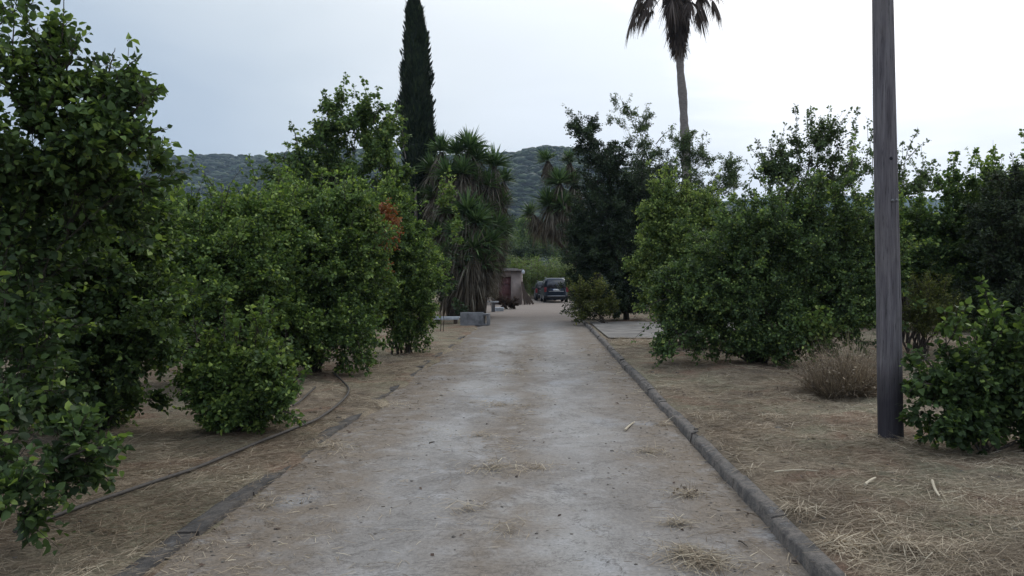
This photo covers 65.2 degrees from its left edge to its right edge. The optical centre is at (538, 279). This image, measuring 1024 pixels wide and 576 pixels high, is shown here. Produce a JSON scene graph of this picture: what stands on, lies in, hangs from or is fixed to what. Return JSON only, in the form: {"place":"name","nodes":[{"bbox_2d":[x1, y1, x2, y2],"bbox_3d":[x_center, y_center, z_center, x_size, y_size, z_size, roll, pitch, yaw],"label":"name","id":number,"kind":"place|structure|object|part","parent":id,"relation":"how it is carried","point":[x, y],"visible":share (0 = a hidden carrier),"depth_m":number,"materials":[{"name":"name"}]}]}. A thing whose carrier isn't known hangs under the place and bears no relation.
{"place":"outdoors","nodes":[
{"label":"outdoors","id":0,"kind":"place"},
{"bbox_2d":[130,157,245,202],"bbox_3d":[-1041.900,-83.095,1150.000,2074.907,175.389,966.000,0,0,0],"label":"hill","id":1,"kind":"structure","parent":0,"point":[234,166],"depth_m":937.18,"materials":[{"name":"green plant"}]},
{"bbox_2d":[0,145,865,268],"bbox_3d":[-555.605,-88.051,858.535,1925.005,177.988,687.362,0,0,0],"label":"hill forest","id":2,"kind":"object","parent":1,"relation":"on","point":[524,157],"visible":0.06,"depth_m":744.83,"materials":[{"name":"green plant"}]},
{"bbox_2d":[226,151,608,282],"bbox_3d":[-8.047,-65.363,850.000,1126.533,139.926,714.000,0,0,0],"label":"hill","id":3,"kind":"structure","parent":0,"point":[526,196],"depth_m":643.27,"materials":[{"name":"green plant"}]},
{"bbox_2d":[154,296,809,575],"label":"driveway","id":4,"kind":"structure","parent":0,"point":[552,332],"depth_m":6.13,"materials":[{"name":"concrete"}]},
{"bbox_2d":[483,313,489,325],"bbox_3d":[-1.855,1.385,28.101,0.244,0.419,0.253,0,0,17],"label":"concrete block","id":5,"kind":"object","parent":4,"relation":"on","point":[486,319],"depth_m":28.01,"materials":[{"name":"grey concrete"}]},
{"bbox_2d":[487,301,498,311],"bbox_3d":[-2.320,1.332,40.000,0.620,0.547,0.450,0,0,-6],"label":"stone table","id":6,"kind":"object","parent":4,"relation":"on","point":[493,306],"visible":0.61,"depth_m":39.91,"materials":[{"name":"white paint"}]},
{"bbox_2d":[521,282,525,304],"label":"plank","id":7,"kind":"object","parent":4,"relation":"on","point":[523,293],"visible":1,"depth_m":51.38,"materials":[{"name":"grey wood"}]},
{"bbox_2d":[532,281,555,300],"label":"parked car","id":8,"kind":"object","parent":4,"relation":"on","point":[537,290],"visible":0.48,"depth_m":61.36,"materials":[{"name":"grey paint"}]},
{"bbox_2d":[539,277,568,301],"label":"parked car","id":9,"kind":"object","parent":4,"relation":"on","point":[550,290],"visible":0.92,"depth_m":56.28,"materials":[{"name":"blue paint"}]},
{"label":"rear window","id":10,"kind":"part","parent":9,"relation":"part of","materials":[{"name":"grey glass"}]},
{"bbox_2d":[672,482,707,498],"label":"dry grass clump","id":11,"kind":"object","parent":4,"relation":"on","point":[684,487],"visible":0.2,"depth_m":5.94,"materials":[{"name":"beige plant"}]},
{"bbox_2d":[495,307,503,310],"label":"stone block","id":12,"kind":"object","parent":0,"point":[499,308],"depth_m":40.87,"materials":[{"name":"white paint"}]},
{"bbox_2d":[0,283,1023,575],"bbox_3d":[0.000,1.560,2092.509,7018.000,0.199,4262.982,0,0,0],"label":"ground","id":13,"kind":"structure","parent":0,"point":[450,333],"depth_m":6.99,"materials":[{"name":"soil"}]},
{"bbox_2d":[0,0,198,555],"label":"hazel tree","id":14,"kind":"object","parent":13,"relation":"on","point":[109,129],"visible":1,"depth_m":5.53,"materials":[{"name":"green plant"}]},
{"bbox_2d":[69,154,142,208],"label":"background tree","id":15,"kind":"object","parent":13,"relation":"on","point":[140,161],"depth_m":26.26,"materials":[{"name":"green plant"}]},
{"bbox_2d":[0,127,213,433],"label":"hazel bush","id":16,"kind":"object","parent":13,"relation":"on","point":[140,327],"visible":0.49,"depth_m":8.11,"materials":[{"name":"green plant"}]},
{"bbox_2d":[13,372,349,532],"bbox_3d":[-2.896,1.544,9.004,0.908,0.081,8.099,0,0,0],"label":"irrigation hose","id":17,"kind":"object","parent":13,"relation":"on","point":[92,502],"visible":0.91,"depth_m":6.56,"materials":[{"name":"rubber"}]},
{"bbox_2d":[148,176,236,230],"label":"background tree","id":18,"kind":"object","parent":13,"relation":"on","point":[183,197],"depth_m":29.76,"materials":[{"name":"green plant"}]},
{"bbox_2d":[142,149,333,382],"bbox_3d":[-4.750,-0.165,11.996,3.272,3.640,2.638,0,0,-11],"label":"hazel bush","id":19,"kind":"object","parent":13,"relation":"on","point":[239,256],"visible":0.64,"depth_m":11.97,"materials":[{"name":"green plant"}]},
{"bbox_2d":[169,294,312,435],"bbox_3d":[-3.104,0.925,8.528,1.622,1.547,1.290,0,0,0],"label":"hazel shrub","id":20,"kind":"object","parent":13,"relation":"on","point":[229,386],"visible":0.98,"depth_m":8.25,"materials":[{"name":"green plant"}]},
{"bbox_2d":[229,183,258,313],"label":"background tree","id":21,"kind":"object","parent":13,"relation":"on","point":[244,184],"depth_m":33.86,"materials":[{"name":"green plant"}]},
{"bbox_2d":[113,336,464,575],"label":"kerb","id":22,"kind":"structure","parent":13,"relation":"on","point":[222,508],"depth_m":5.33,"materials":[{"name":"concrete"}]},
{"bbox_2d":[292,386,315,405],"bbox_3d":[-3.106,1.542,10.697,0.062,0.044,1.593,0,0,-6],"label":"irrigation hose","id":23,"kind":"object","parent":13,"relation":"on","point":[309,392],"visible":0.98,"depth_m":10.41,"materials":[{"name":"rubber"}]},
{"bbox_2d":[231,139,405,376],"bbox_3d":[-3.840,-0.445,13.786,3.069,4.175,2.624,0,0,-10],"label":"hazel bush","id":24,"kind":"object","parent":13,"relation":"on","point":[349,277],"visible":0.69,"depth_m":13.47,"materials":[{"name":"green plant"}]},
{"bbox_2d":[249,72,419,198],"bbox_3d":[-6.361,-2.427,26.139,4.879,8.209,4.022,0,0,-43],"label":"broadleaf tree","id":25,"kind":"object","parent":13,"relation":"on","point":[325,144],"visible":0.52,"depth_m":25.66,"materials":[{"name":"green plant"}]},
{"bbox_2d":[365,158,454,354],"bbox_3d":[-3.014,-0.507,16.515,2.407,4.325,3.409,0,0,0],"label":"hazel bush","id":26,"kind":"object","parent":13,"relation":"on","point":[417,274],"visible":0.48,"depth_m":16.82,"materials":[{"name":"green plant"}]},
{"bbox_2d":[394,0,437,249],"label":"cypress tree","id":27,"kind":"object","parent":13,"relation":"on","point":[416,79],"visible":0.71,"depth_m":36.47,"materials":[{"name":"green plant"}]},
{"bbox_2d":[395,247,473,314],"bbox_3d":[-5.795,-0.449,29.954,6.748,4.309,3.827,0,0,0],"label":"background tree","id":28,"kind":"object","parent":13,"relation":"on","point":[456,304],"visible":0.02,"depth_m":30.00,"materials":[{"name":"green plant"}]},
{"bbox_2d":[434,316,459,323],"bbox_3d":[-3.339,1.469,29.200,0.915,0.262,0.350,0,0,0],"label":"bench","id":29,"kind":"object","parent":13,"relation":"on","point":[455,318],"visible":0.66,"depth_m":29.03,"materials":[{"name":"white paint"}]},
{"bbox_2d":[431,165,463,330],"bbox_3d":[-2.529,-0.748,22.978,1.002,4.758,3.163,0,0,0],"label":"young tree","id":30,"kind":"object","parent":13,"relation":"on","point":[450,194],"visible":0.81,"depth_m":21.86,"materials":[{"name":"green plant"}]},
{"bbox_2d":[413,127,496,294],"bbox_3d":[-3.905,-2.574,35.052,4.287,8.507,2.963,0,0,24],"label":"yucca","id":31,"kind":"object","parent":13,"relation":"on","point":[466,152],"visible":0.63,"depth_m":34.74,"materials":[{"name":"green plant"}]},
{"bbox_2d":[460,312,483,325],"bbox_3d":[-2.345,1.372,28.225,0.812,0.477,0.548,0,0,0],"label":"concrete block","id":32,"kind":"object","parent":13,"relation":"on","point":[471,318],"visible":0.89,"depth_m":27.97,"materials":[{"name":"grey concrete"}]},
{"bbox_2d":[435,187,509,315],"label":"yucca","id":33,"kind":"object","parent":13,"relation":"on","point":[474,276],"visible":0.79,"depth_m":33.09,"materials":[{"name":"green plant"}]},
{"bbox_2d":[490,288,499,300],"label":"aloe plant","id":34,"kind":"object","parent":13,"relation":"on","point":[495,295],"visible":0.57,"depth_m":39.98,"materials":[{"name":"green plant"}]},
{"bbox_2d":[474,143,518,312],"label":"yucca","id":35,"kind":"object","parent":13,"relation":"on","point":[498,199],"visible":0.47,"depth_m":35.16,"materials":[{"name":"green plant"}]},
{"bbox_2d":[495,294,519,308],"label":"brown bush","id":36,"kind":"object","parent":13,"relation":"on","point":[505,303],"visible":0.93,"depth_m":43.87,"materials":[{"name":"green plant"}]},
{"bbox_2d":[493,268,524,304],"bbox_3d":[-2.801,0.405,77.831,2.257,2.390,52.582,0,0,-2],"label":"shed","id":37,"kind":"structure","parent":13,"relation":"on","point":[512,288],"depth_m":52.00,"materials":[{"name":"paint"}]},
{"bbox_2d":[499,277,510,300],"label":"door","id":38,"kind":"structure","parent":37,"relation":"in","point":[506,290],"depth_m":52.10,"materials":[{"name":"paint"}]},
{"bbox_2d":[0,325,1023,575],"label":"cut straw","id":39,"kind":"object","parent":13,"relation":"on","point":[698,559],"visible":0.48,"depth_m":6.00,"materials":[{"name":"beige plant"}]},
{"bbox_2d":[774,469,816,471],"bbox_3d":[1.994,1.477,6.196,0.344,0.021,0.031,0,0,0],"label":"stick","id":40,"kind":"object","parent":39,"relation":"on","point":[794,470],"visible":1,"depth_m":6.20,"materials":[{"name":"wood"}]},
{"bbox_2d":[864,477,875,485],"bbox_3d":[2.438,1.482,5.896,0.031,0.028,0.277,0,0,37],"label":"stick","id":41,"kind":"object","parent":39,"relation":"on","point":[868,481],"visible":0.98,"depth_m":5.89,"materials":[{"name":"wood"}]},
{"bbox_2d":[931,479,940,496],"bbox_3d":[2.823,1.482,5.696,0.025,0.030,0.432,0,0,21],"label":"stick","id":42,"kind":"object","parent":39,"relation":"on","point":[934,487],"visible":0.99,"depth_m":5.70,"materials":[{"name":"wood"}]},
{"bbox_2d":[2,348,1023,575],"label":"soil crumbs","id":43,"kind":"object","parent":13,"relation":"on","point":[453,536],"visible":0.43,"depth_m":6.26,"materials":[{"name":"brown soil"}]},
{"bbox_2d":[507,213,518,235],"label":"valley tree","id":44,"kind":"object","parent":13,"relation":"on","point":[513,216],"visible":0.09,"depth_m":169.18,"materials":[{"name":"green plant"}]},
{"bbox_2d":[505,233,522,266],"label":"valley tree","id":45,"kind":"object","parent":13,"relation":"on","point":[514,243],"visible":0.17,"depth_m":104.53,"materials":[{"name":"green plant"}]},
{"bbox_2d":[513,216,532,247],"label":"valley tree","id":46,"kind":"object","parent":13,"relation":"on","point":[520,231],"visible":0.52,"depth_m":149.15,"materials":[{"name":"green plant"}]},
{"bbox_2d":[29,357,1023,574],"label":"fallen leaves","id":47,"kind":"object","parent":13,"relation":"on","point":[432,554],"visible":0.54,"depth_m":6.08,"materials":[{"name":"brown plant"}]},
{"bbox_2d":[507,239,549,285],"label":"valley tree","id":48,"kind":"object","parent":13,"relation":"on","point":[520,252],"visible":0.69,"depth_m":89.49,"materials":[{"name":"green plant"}]},
{"bbox_2d":[506,253,574,298],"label":"giant reed","id":49,"kind":"object","parent":13,"relation":"on","point":[537,273],"visible":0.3,"depth_m":67.94,"materials":[{"name":"green plant"}]},
{"bbox_2d":[522,231,561,259],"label":"valley tree","id":50,"kind":"object","parent":13,"relation":"on","point":[545,251],"visible":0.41,"depth_m":109.67,"materials":[{"name":"green plant"}]},
{"bbox_2d":[517,147,601,296],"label":"yucca","id":51,"kind":"object","parent":13,"relation":"on","point":[558,195],"visible":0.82,"depth_m":36.59,"materials":[{"name":"green plant"}]},
{"bbox_2d":[552,241,569,269],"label":"valley tree","id":52,"kind":"object","parent":13,"relation":"on","point":[560,253],"visible":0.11,"depth_m":114.15,"materials":[{"name":"green plant"}]},
{"bbox_2d":[565,272,620,325],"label":"oleander shrub","id":53,"kind":"object","parent":13,"relation":"on","point":[583,294],"visible":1,"depth_m":28.04,"materials":[{"name":"green plant"}]},
{"bbox_2d":[555,104,678,321],"bbox_3d":[3.289,-2.609,31.049,5.628,8.501,4.649,0,0,-20],"label":"evergreen tree","id":54,"kind":"object","parent":13,"relation":"on","point":[616,206],"visible":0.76,"depth_m":30.53,"materials":[{"name":"green plant"}]},
{"bbox_2d":[624,0,726,190],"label":"fan palm","id":55,"kind":"object","parent":13,"relation":"on","point":[677,15],"visible":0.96,"depth_m":41.72,"materials":[{"name":"plant"}]},
{"bbox_2d":[606,93,749,244],"bbox_3d":[6.187,-3.293,35.164,6.578,9.833,4.132,0,0,0],"label":"carob tree","id":56,"kind":"object","parent":13,"relation":"on","point":[731,177],"visible":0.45,"depth_m":34.82,"materials":[{"name":"green plant"}]},
{"bbox_2d":[621,156,741,345],"bbox_3d":[3.315,-0.606,18.043,2.932,4.354,2.384,0,0,0],"label":"hazel bush","id":57,"kind":"object","parent":13,"relation":"on","point":[662,207],"visible":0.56,"depth_m":17.87,"materials":[{"name":"green plant"}]},
{"bbox_2d":[582,319,846,575],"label":"kerb","id":58,"kind":"structure","parent":13,"relation":"on","point":[790,536],"depth_m":5.73,"materials":[{"name":"concrete"}]},
{"bbox_2d":[631,127,932,368],"bbox_3d":[4.439,-0.557,14.632,5.681,4.423,3.145,0,0,0],"label":"hazel bush","id":59,"kind":"object","parent":13,"relation":"on","point":[756,303],"visible":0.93,"depth_m":14.21,"materials":[{"name":"green plant"}]},
{"bbox_2d":[744,104,873,299],"bbox_3d":[7.125,-1.489,21.103,3.483,6.218,2.263,0,0,0],"label":"almond tree","id":60,"kind":"object","parent":13,"relation":"on","point":[819,139],"visible":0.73,"depth_m":20.87,"materials":[{"name":"green plant"}]},
{"bbox_2d":[799,297,844,363],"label":"sapling","id":61,"kind":"object","parent":13,"relation":"on","point":[817,325],"visible":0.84,"depth_m":13.82,"materials":[{"name":"green plant"}]},
{"bbox_2d":[776,327,916,402],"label":"dry grass clump","id":62,"kind":"object","parent":13,"relation":"on","point":[846,378],"visible":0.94,"depth_m":10.41,"materials":[{"name":"beige plant"}]},
{"bbox_2d":[872,0,903,441],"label":"utility pole","id":63,"kind":"object","parent":13,"relation":"on","point":[888,298],"visible":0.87,"depth_m":7.58,"materials":[{"name":"grey wood"}]},
{"bbox_2d":[871,127,940,342],"bbox_3d":[9.119,-1.103,20.037,1.509,5.405,1.813,0,0,-34],"label":"almond tree","id":64,"kind":"object","parent":13,"relation":"on","point":[921,183],"visible":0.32,"depth_m":19.81,"materials":[{"name":"green plant"}]},
{"bbox_2d":[865,195,976,329],"bbox_3d":[13.318,-0.526,24.870,6.102,4.361,3.854,0,0,0],"label":"background tree","id":65,"kind":"object","parent":13,"relation":"on","point":[930,197],"visible":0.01,"depth_m":24.95,"materials":[{"name":"green plant"}]},
{"bbox_2d":[902,261,972,355],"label":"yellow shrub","id":66,"kind":"object","parent":13,"relation":"on","point":[922,324],"visible":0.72,"depth_m":15.70,"materials":[{"name":"green plant"}]},
{"bbox_2d":[898,150,996,352],"bbox_3d":[8.597,-0.587,17.662,3.702,4.453,2.498,0,0,0],"label":"hazel bush","id":67,"kind":"object","parent":13,"relation":"on","point":[939,250],"visible":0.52,"depth_m":17.24,"materials":[{"name":"green plant"}]},
{"bbox_2d":[895,275,1023,454],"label":"hazel shrub","id":68,"kind":"object","parent":13,"relation":"on","point":[974,389],"visible":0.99,"depth_m":7.10,"materials":[{"name":"green plant"}]},
{"bbox_2d":[945,152,1023,331],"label":"dark tree","id":69,"kind":"object","parent":13,"relation":"on","point":[996,227],"visible":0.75,"depth_m":15.90,"materials":[{"name":"green plant"}]},
{"bbox_2d":[964,129,1023,200],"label":"hazel bush","id":70,"kind":"object","parent":13,"relation":"on","point":[992,156],"visible":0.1,"depth_m":18.03,"materials":[{"name":"green plant"}]},
{"bbox_2d":[0,0,1023,200],"label":"sky","id":71,"kind":"structure","parent":0,"point":[235,74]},
{"bbox_2d":[590,322,733,337],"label":"side pavement","id":72,"kind":"structure","parent":0,"point":[615,329],"depth_m":24.51,"materials":[{"name":"concrete"}]},
{"bbox_2d":[721,195,953,215],"bbox_3d":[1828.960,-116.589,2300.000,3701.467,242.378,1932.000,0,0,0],"label":"hill","id":73,"kind":"structure","parent":0,"point":[926,206],"depth_m":1939.65,"materials":[{"name":"green plant"}]}
]}

